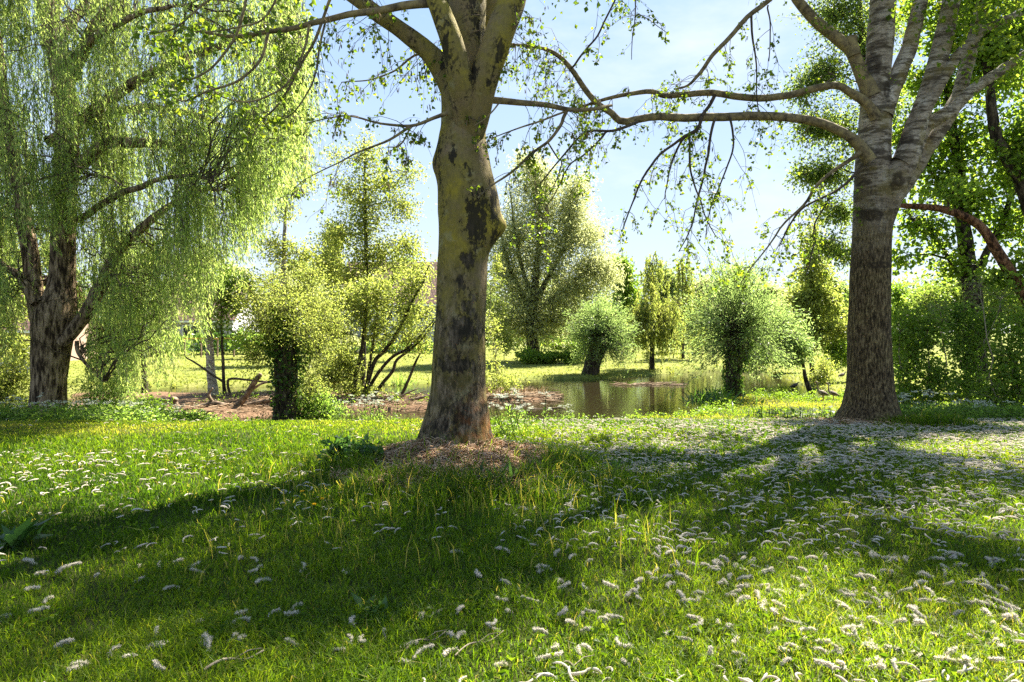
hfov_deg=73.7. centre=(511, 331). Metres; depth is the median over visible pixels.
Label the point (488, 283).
tree
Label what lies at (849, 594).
catkin
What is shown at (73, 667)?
catkin
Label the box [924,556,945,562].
catkin
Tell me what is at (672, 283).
tree
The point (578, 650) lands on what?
catkin
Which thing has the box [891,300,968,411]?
bush
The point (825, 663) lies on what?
catkin
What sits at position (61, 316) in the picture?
weeping willow
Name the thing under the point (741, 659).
catkin
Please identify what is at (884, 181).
poplar tree
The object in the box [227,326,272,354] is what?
bush
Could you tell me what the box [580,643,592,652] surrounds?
catkin
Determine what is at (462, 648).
fallen stick
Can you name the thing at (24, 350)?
thin tree
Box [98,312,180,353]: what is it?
bush
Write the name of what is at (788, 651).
catkin
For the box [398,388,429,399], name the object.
dead branch
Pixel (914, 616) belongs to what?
catkin
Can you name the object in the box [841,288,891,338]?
tree
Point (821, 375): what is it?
bush
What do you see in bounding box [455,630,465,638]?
catkin
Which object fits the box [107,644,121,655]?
catkin
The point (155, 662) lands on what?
catkin
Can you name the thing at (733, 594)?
catkin
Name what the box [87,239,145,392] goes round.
thin tree
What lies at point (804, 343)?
crooked tree
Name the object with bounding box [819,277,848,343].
tree
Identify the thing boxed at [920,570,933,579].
catkin
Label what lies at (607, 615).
catkin
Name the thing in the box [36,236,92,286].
tree
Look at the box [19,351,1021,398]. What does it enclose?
lawn grass
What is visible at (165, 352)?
hedge
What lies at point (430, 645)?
catkin
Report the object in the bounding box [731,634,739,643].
catkin
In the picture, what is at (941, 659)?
catkin
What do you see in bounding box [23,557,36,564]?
catkin
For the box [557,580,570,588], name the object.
catkin
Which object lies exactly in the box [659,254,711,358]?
weeping tree
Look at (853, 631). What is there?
catkin
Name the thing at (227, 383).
dead branch
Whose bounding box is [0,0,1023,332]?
sky
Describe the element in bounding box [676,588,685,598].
catkin
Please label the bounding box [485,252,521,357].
bush
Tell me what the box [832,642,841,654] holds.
catkin
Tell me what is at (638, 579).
catkin
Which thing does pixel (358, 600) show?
dock plant
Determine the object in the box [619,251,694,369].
tree
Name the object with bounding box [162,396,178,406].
tree stump
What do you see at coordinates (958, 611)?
catkin
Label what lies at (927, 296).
bush
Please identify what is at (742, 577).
catkin
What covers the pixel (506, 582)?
catkin
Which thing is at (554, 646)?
catkin
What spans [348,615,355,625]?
catkin
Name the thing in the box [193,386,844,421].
bank undergrowth
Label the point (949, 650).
catkin
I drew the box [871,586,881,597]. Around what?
catkin
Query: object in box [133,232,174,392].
thin tree
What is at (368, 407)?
cow parsley
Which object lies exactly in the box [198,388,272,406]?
fallen log
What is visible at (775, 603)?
catkin
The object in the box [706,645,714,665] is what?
catkin
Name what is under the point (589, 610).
catkin
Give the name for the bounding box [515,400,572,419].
cow parsley
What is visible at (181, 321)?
house
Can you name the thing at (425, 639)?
fallen stick
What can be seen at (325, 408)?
bush
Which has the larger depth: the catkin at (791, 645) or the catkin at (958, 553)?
the catkin at (958, 553)
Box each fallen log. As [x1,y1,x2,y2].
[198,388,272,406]
[234,373,270,405]
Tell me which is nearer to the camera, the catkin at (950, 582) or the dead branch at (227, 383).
the catkin at (950, 582)
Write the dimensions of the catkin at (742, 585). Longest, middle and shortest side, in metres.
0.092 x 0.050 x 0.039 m
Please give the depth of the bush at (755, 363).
39.79 m
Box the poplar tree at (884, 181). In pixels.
[497,0,1023,424]
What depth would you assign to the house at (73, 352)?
50.09 m
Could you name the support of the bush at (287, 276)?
on the ground at (192, 397)
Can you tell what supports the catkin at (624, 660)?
on the ground at (192, 397)
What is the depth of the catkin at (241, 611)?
3.51 m
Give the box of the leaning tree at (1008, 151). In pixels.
[953,0,1023,215]
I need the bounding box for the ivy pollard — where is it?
[220,253,361,420]
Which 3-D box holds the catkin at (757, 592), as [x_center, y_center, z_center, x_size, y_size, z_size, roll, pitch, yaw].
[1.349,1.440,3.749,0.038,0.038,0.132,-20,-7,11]
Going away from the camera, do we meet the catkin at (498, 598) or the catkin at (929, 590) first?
the catkin at (498, 598)
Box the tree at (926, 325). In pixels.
[892,289,942,347]
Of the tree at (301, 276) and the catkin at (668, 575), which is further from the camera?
the tree at (301, 276)
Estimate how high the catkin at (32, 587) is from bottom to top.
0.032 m
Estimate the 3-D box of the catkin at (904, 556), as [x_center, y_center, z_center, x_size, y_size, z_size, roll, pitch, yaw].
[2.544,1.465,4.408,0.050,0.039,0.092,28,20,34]
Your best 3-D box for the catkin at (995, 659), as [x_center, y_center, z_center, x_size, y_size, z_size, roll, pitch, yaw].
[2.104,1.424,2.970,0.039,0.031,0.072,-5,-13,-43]
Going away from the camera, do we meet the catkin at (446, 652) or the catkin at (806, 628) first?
the catkin at (446, 652)
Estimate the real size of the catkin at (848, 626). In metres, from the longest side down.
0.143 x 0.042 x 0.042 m
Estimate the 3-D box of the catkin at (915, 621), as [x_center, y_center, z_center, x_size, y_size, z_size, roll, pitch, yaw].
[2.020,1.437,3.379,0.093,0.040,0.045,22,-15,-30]
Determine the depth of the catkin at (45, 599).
3.76 m
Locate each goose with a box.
[814,381,829,399]
[825,382,839,398]
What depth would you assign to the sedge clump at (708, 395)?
22.33 m
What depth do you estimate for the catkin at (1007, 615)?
3.46 m
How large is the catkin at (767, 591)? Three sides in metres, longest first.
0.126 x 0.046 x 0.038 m
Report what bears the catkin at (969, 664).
on the ground at (192, 397)
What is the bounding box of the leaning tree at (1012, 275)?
[900,165,1023,308]
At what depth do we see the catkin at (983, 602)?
3.69 m
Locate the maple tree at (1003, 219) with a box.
[892,0,1023,405]
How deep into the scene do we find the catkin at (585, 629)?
3.31 m
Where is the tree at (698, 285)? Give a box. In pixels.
[687,277,716,344]
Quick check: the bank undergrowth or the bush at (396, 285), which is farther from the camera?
the bush at (396, 285)
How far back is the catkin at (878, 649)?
3.08 m
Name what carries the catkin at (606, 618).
on the ground at (192, 397)
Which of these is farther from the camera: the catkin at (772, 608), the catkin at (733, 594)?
the catkin at (733, 594)
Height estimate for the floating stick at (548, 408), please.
0.107 m
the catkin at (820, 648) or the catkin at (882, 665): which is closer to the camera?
the catkin at (882, 665)
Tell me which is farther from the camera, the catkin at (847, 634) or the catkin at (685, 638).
the catkin at (847, 634)
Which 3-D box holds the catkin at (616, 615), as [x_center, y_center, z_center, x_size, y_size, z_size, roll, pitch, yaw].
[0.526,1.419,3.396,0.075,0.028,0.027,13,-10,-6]
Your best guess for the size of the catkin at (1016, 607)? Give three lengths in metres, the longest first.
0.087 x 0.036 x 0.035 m
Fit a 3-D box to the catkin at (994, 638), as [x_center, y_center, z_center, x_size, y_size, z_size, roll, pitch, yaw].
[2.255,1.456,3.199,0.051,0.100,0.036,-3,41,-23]
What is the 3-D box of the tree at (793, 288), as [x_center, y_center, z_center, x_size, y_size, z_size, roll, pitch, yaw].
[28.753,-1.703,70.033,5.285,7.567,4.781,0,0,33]
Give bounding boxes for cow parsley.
[0,393,61,420]
[338,391,402,420]
[488,388,554,437]
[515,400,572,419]
[899,389,956,415]
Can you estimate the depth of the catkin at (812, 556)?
4.40 m
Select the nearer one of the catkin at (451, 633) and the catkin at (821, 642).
the catkin at (821, 642)
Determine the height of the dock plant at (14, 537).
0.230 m
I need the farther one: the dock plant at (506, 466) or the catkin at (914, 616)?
the dock plant at (506, 466)
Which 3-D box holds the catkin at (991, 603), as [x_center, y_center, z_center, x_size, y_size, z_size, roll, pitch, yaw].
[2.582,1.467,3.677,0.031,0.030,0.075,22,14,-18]
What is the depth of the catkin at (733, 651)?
3.04 m
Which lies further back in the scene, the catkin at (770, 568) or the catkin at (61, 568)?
the catkin at (61, 568)
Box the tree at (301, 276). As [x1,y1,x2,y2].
[286,258,320,344]
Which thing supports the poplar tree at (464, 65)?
on the ground at (192, 397)
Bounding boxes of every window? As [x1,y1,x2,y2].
[182,325,198,337]
[380,310,392,321]
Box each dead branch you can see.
[185,356,223,381]
[226,377,269,393]
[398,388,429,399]
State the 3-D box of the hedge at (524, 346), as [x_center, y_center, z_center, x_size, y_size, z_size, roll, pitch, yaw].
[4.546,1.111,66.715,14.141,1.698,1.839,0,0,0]
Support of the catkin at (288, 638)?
on the ground at (192, 397)
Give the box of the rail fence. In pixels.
[183,338,250,356]
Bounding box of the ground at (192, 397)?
[0,333,1023,681]
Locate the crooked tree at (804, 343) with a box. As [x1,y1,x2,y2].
[755,304,821,393]
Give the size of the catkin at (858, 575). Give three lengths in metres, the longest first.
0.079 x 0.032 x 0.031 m
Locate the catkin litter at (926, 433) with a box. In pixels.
[0,417,1023,681]
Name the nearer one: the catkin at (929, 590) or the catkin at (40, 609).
the catkin at (40, 609)
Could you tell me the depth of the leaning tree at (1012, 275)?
14.94 m
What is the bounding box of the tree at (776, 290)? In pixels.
[756,276,788,337]
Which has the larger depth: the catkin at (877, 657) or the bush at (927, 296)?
the bush at (927, 296)
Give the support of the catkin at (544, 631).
on the ground at (192, 397)
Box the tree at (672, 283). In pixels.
[645,257,685,343]
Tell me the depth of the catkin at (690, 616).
3.39 m
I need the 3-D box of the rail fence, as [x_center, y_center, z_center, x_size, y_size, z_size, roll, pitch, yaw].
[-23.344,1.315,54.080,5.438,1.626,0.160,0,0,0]
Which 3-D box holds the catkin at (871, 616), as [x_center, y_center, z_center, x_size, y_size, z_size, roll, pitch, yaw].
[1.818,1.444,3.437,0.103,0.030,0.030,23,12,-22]
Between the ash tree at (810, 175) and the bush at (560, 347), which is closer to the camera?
the ash tree at (810, 175)
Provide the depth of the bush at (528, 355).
46.68 m
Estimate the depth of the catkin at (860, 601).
3.67 m
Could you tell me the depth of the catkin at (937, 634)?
3.25 m
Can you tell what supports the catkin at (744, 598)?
on the ground at (192, 397)
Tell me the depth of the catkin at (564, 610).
3.45 m
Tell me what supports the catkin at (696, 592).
on the ground at (192, 397)
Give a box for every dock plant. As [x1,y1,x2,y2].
[0,515,51,551]
[343,593,403,619]
[473,456,525,480]
[604,456,626,467]
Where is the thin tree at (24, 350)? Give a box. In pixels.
[0,199,47,372]
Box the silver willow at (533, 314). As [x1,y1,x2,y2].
[485,144,633,359]
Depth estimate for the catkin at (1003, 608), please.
3.57 m
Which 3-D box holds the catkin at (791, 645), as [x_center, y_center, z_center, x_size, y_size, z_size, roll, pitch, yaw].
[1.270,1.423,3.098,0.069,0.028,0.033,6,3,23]
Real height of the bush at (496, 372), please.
3.359 m
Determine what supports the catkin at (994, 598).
on the ground at (192, 397)
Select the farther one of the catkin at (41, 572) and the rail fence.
the rail fence
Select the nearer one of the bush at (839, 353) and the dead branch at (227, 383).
the dead branch at (227, 383)
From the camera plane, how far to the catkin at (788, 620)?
3.36 m
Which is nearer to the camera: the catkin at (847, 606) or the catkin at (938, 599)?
the catkin at (847, 606)
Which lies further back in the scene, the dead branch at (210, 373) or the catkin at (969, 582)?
the dead branch at (210, 373)
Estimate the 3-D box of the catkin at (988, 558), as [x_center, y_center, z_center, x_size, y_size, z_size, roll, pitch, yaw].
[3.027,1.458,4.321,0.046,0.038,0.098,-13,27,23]
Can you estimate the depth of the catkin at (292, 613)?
3.48 m
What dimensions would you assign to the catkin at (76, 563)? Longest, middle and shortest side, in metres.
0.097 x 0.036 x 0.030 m
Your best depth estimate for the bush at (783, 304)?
49.51 m
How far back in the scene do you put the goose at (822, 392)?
23.55 m
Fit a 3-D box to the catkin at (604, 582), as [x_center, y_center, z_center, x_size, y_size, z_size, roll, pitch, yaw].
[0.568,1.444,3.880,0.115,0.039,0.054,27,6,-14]
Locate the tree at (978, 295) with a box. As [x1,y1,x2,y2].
[914,267,1021,397]
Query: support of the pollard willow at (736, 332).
on the ground at (192, 397)
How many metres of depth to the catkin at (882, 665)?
2.90 m
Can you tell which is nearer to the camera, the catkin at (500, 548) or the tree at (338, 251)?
the catkin at (500, 548)
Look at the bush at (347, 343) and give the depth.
53.66 m
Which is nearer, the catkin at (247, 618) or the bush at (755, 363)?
the catkin at (247, 618)
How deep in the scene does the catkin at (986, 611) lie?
3.53 m
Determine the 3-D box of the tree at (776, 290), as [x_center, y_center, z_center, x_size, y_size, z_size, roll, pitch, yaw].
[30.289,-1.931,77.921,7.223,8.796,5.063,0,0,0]
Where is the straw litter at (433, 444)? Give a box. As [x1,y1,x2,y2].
[327,416,994,494]
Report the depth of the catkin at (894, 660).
2.90 m
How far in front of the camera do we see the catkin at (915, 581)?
3.97 m
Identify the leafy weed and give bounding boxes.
[305,434,383,469]
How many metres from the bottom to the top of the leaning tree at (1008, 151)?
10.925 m
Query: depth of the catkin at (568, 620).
3.37 m
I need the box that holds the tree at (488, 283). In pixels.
[485,282,497,343]
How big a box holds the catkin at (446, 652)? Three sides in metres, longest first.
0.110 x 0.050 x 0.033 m
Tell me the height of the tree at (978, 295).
2.832 m
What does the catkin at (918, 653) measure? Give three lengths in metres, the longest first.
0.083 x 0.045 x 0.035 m
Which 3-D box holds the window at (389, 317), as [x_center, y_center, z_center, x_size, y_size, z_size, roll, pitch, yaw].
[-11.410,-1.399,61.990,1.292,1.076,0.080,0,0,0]
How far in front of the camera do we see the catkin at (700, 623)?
3.34 m
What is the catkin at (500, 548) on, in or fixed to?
on the ground at (192, 397)
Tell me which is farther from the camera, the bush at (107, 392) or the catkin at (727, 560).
the bush at (107, 392)
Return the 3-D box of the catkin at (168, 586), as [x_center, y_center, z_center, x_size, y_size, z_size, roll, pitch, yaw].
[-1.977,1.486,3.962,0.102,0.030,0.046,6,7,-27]
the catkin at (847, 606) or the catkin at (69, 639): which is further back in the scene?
the catkin at (847, 606)
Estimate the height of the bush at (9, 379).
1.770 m
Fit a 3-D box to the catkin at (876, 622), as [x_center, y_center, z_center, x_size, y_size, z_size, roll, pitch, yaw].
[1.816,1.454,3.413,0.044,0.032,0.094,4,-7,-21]
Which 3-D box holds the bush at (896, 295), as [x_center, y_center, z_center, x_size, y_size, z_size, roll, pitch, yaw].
[13.054,0.103,21.961,2.857,3.846,1.948,0,0,0]
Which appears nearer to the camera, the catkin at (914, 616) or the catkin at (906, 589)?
the catkin at (914, 616)
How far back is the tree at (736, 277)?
83.58 m
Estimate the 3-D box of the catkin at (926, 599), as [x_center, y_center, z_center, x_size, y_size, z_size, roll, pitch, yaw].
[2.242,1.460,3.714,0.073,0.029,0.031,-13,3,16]
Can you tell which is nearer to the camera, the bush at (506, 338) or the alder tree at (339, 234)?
the alder tree at (339, 234)
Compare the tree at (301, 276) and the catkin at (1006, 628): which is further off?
the tree at (301, 276)
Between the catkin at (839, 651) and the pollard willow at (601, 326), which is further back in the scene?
the pollard willow at (601, 326)
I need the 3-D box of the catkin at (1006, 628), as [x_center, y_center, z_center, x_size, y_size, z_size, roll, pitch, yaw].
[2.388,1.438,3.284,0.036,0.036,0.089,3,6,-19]
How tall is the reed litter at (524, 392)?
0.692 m
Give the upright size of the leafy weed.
0.621 m
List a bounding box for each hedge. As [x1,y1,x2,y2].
[103,335,192,355]
[189,332,265,354]
[311,341,432,353]
[488,336,630,348]
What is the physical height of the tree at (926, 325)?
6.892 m
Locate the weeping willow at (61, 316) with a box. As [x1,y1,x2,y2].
[0,0,332,415]
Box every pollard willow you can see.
[558,290,645,376]
[663,232,810,396]
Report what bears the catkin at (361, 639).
on the ground at (192, 397)
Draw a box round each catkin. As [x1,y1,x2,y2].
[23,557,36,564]
[25,585,39,590]
[27,605,50,613]
[35,570,48,574]
[42,595,53,603]
[54,564,70,573]
[54,637,75,648]
[66,561,81,565]
[66,663,82,670]
[71,659,90,666]
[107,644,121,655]
[122,653,136,657]
[152,659,165,670]
[162,584,179,589]
[203,632,212,651]
[231,616,250,622]
[234,608,247,614]
[255,576,271,583]
[284,609,299,615]
[284,637,297,646]
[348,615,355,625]
[358,634,365,642]
[398,657,412,666]
[412,643,434,659]
[442,646,458,656]
[446,630,453,636]
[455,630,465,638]
[456,604,464,614]
[475,569,481,577]
[485,619,496,626]
[494,660,507,667]
[495,595,507,601]
[496,545,509,552]
[498,579,510,584]
[532,626,547,634]
[535,563,549,569]
[536,650,563,660]
[551,641,558,648]
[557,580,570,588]
[557,605,567,615]
[565,618,578,626]
[575,645,581,655]
[580,625,591,631]
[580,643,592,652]
[584,607,597,613]
[597,616,611,620]
[602,580,618,588]
[602,613,612,624]
[610,614,623,619]
[615,635,631,648]
[621,657,630,668]
[633,577,644,583]
[659,573,672,578]
[665,581,674,588]
[676,572,690,581]
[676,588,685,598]
[679,636,692,641]
[685,614,701,619]
[689,619,703,627]
[692,589,704,596]
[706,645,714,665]
[719,554,729,562]
[725,592,736,596]
[725,622,735,628]
[730,588,741,592]
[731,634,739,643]
[731,650,747,659]
[734,582,749,588]
[735,657,747,671]
[736,575,748,580]
[736,597,749,606]
[739,595,750,599]
[754,589,760,599]
[758,566,773,574]
[759,602,767,610]
[764,588,785,592]
[770,606,778,615]
[771,599,785,607]
[778,645,789,652]
[780,656,791,666]
[782,616,801,625]
[784,642,798,648]
[798,626,817,631]
[805,555,817,558]
[811,646,826,651]
[814,657,834,668]
[815,638,831,644]
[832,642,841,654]
[839,602,854,612]
[839,623,863,631]
[842,630,852,636]
[843,592,856,596]
[850,597,872,604]
[851,627,862,647]
[854,574,865,579]
[862,644,880,651]
[863,573,875,579]
[863,655,880,663]
[866,615,878,620]
[868,663,885,668]
[870,619,883,625]
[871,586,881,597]
[871,596,880,605]
[883,556,897,561]
[884,644,903,654]
[890,657,907,681]
[891,617,907,627]
[895,586,912,593]
[902,555,909,563]
[906,604,926,618]
[910,613,918,626]
[912,650,921,658]
[913,578,927,587]
[913,618,924,623]
[918,597,931,601]
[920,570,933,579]
[923,585,934,596]
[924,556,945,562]
[930,631,944,637]
[933,655,950,660]
[935,597,945,601]
[943,579,954,585]
[944,645,957,656]
[952,551,963,556]
[952,609,964,614]
[952,657,981,663]
[959,580,978,584]
[960,659,980,670]
[961,653,970,661]
[974,598,989,605]
[979,583,999,596]
[981,607,993,616]
[982,578,988,592]
[983,594,1002,604]
[985,556,994,568]
[985,599,996,609]
[987,637,999,646]
[987,656,1005,662]
[996,584,1008,590]
[1000,605,1011,611]
[1000,625,1016,635]
[1001,611,1013,618]
[1004,601,1020,611]
[1012,612,1023,629]
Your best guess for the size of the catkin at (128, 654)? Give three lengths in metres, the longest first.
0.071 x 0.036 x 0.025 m
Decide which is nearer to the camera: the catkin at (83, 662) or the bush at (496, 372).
the catkin at (83, 662)
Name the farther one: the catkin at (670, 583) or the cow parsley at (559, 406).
the cow parsley at (559, 406)
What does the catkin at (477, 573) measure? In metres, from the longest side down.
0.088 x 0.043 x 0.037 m
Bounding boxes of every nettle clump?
[746,399,833,418]
[760,402,835,418]
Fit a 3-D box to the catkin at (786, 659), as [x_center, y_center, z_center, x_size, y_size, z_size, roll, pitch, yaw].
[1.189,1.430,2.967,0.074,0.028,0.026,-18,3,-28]
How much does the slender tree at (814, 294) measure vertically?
8.202 m
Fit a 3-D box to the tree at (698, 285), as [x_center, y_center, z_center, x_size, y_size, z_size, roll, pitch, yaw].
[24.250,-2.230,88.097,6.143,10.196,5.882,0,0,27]
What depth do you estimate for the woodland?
100.46 m
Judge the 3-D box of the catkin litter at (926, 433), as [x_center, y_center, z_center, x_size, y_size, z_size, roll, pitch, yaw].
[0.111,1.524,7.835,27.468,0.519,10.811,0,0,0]
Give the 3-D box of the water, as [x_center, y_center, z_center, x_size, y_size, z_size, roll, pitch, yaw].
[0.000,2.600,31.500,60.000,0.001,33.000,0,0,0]
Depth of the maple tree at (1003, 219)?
16.82 m
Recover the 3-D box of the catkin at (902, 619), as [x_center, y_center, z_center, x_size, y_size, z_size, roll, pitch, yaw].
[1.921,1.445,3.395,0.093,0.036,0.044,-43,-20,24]
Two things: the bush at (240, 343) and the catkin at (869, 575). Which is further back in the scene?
the bush at (240, 343)
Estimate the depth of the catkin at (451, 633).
3.24 m
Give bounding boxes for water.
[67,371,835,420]
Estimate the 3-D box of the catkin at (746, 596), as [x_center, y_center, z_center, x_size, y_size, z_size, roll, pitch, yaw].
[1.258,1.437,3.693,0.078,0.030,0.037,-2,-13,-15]
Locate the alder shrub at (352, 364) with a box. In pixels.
[275,258,436,396]
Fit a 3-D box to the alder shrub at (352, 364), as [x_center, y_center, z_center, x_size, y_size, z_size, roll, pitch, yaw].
[-5.679,0.147,25.705,6.925,5.842,2.859,0,0,0]
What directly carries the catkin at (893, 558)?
on the ground at (192, 397)
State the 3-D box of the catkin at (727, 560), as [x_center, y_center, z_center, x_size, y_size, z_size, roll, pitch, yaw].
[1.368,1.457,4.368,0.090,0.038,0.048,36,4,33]
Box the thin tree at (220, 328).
[194,260,261,395]
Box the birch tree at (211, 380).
[167,247,250,394]
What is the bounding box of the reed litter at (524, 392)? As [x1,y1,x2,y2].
[165,381,685,419]
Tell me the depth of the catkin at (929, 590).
3.85 m
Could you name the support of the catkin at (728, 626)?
on the ground at (192, 397)
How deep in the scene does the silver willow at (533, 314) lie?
49.34 m
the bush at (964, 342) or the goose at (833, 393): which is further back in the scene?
the goose at (833, 393)
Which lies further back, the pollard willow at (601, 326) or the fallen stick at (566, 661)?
the pollard willow at (601, 326)
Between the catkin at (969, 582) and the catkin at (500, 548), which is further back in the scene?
the catkin at (500, 548)
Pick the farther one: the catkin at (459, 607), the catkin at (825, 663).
the catkin at (459, 607)
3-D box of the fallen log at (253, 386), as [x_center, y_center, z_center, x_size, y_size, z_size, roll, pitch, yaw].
[-8.477,1.932,22.302,1.314,1.182,0.242,0,0,0]
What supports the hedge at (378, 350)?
on the ground at (192, 397)
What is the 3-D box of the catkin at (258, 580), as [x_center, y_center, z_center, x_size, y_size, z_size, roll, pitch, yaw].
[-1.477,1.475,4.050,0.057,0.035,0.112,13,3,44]
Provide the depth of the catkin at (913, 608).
3.52 m
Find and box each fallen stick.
[203,648,263,670]
[405,630,445,649]
[454,630,503,655]
[562,655,593,674]
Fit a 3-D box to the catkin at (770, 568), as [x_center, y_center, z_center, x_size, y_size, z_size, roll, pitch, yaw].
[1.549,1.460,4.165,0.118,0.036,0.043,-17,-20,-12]
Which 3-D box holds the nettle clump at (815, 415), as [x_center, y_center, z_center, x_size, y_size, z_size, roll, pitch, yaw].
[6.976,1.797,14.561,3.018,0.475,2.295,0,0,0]
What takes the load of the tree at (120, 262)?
on the ground at (192, 397)
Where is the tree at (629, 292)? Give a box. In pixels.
[604,251,643,342]
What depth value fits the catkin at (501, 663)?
2.96 m
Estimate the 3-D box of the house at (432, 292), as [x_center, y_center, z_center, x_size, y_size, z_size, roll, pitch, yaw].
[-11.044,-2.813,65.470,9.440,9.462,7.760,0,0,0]
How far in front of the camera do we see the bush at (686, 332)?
59.45 m
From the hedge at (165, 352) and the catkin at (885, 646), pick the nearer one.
the catkin at (885, 646)
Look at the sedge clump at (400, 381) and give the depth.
32.85 m
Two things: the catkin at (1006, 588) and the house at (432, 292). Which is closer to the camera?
the catkin at (1006, 588)
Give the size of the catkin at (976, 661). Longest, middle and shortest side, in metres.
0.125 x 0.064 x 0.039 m
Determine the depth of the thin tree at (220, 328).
26.24 m
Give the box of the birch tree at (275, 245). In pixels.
[248,111,328,293]
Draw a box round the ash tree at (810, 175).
[772,0,926,271]
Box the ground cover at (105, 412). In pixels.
[0,398,1023,421]
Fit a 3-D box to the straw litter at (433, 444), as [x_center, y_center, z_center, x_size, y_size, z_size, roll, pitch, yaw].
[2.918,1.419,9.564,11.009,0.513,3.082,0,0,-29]
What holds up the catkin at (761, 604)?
on the ground at (192, 397)
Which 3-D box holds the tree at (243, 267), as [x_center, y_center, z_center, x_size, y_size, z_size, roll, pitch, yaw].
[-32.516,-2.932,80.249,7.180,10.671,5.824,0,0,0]
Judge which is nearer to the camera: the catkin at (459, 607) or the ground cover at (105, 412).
the catkin at (459, 607)
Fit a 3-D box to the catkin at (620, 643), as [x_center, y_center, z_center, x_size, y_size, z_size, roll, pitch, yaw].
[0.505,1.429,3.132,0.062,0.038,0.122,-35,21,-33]
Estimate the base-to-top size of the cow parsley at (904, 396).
0.782 m
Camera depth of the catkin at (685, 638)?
3.17 m
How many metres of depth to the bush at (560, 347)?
55.64 m
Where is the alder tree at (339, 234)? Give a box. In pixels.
[296,123,436,386]
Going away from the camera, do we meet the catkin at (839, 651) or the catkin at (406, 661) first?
the catkin at (406, 661)
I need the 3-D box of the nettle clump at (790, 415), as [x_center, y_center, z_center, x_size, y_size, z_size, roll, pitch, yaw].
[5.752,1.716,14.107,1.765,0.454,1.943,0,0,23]
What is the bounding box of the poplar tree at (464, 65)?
[121,0,629,449]
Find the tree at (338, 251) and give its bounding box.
[306,222,348,340]
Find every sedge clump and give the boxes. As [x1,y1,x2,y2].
[388,373,419,385]
[664,381,759,407]
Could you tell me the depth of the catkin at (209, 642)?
3.16 m
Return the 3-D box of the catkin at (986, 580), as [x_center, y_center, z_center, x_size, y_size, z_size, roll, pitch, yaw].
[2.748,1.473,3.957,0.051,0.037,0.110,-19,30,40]
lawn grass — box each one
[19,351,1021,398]
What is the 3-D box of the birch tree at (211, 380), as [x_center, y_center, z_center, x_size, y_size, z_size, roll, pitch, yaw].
[-11.837,-0.590,26.529,3.378,6.348,2.787,0,0,0]
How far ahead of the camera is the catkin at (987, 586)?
3.89 m
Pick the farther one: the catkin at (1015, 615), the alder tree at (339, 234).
the alder tree at (339, 234)
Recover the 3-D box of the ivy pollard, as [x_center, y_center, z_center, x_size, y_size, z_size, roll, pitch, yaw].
[-5.378,0.279,16.314,3.247,4.378,2.619,0,0,0]
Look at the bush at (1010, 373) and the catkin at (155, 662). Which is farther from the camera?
the bush at (1010, 373)
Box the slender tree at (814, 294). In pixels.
[772,218,848,380]
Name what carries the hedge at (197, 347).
on the ground at (192, 397)
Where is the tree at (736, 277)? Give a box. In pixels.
[716,260,755,309]
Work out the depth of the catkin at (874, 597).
3.72 m
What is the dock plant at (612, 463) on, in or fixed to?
on the ground at (192, 397)
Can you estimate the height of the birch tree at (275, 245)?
12.187 m
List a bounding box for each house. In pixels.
[2,278,103,360]
[145,279,257,349]
[342,259,436,350]
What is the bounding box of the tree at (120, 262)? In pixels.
[85,235,138,326]
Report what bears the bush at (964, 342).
on the ground at (192, 397)
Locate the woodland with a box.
[44,253,1009,343]
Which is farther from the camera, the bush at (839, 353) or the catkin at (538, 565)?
the bush at (839, 353)
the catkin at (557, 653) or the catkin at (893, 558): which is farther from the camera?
the catkin at (893, 558)
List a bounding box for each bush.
[0,351,29,410]
[67,368,149,410]
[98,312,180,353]
[122,385,173,410]
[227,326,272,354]
[244,258,334,328]
[279,383,353,420]
[303,311,360,352]
[370,242,429,348]
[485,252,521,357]
[485,306,531,395]
[513,345,587,364]
[541,338,586,352]
[649,293,713,351]
[743,336,807,375]
[758,290,831,338]
[801,350,840,390]
[817,335,846,378]
[891,276,944,382]
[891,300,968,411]
[898,265,1023,378]
[929,294,1021,407]
[956,295,1023,409]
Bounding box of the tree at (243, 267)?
[228,261,257,293]
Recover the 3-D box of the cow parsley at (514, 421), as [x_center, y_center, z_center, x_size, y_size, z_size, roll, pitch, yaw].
[0.041,1.230,9.791,1.058,0.861,0.647,0,0,17]
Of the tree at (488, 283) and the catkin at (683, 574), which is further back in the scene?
the tree at (488, 283)
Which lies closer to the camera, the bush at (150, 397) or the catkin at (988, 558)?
the catkin at (988, 558)
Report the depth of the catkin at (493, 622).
3.34 m
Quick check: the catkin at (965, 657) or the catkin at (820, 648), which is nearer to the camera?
the catkin at (965, 657)
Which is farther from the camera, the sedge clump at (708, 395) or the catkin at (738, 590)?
the sedge clump at (708, 395)
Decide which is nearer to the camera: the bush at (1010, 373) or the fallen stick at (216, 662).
the fallen stick at (216, 662)
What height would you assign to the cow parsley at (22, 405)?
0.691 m
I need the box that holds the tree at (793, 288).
[772,282,806,313]
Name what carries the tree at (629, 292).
on the ground at (192, 397)
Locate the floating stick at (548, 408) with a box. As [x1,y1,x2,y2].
[528,407,565,408]

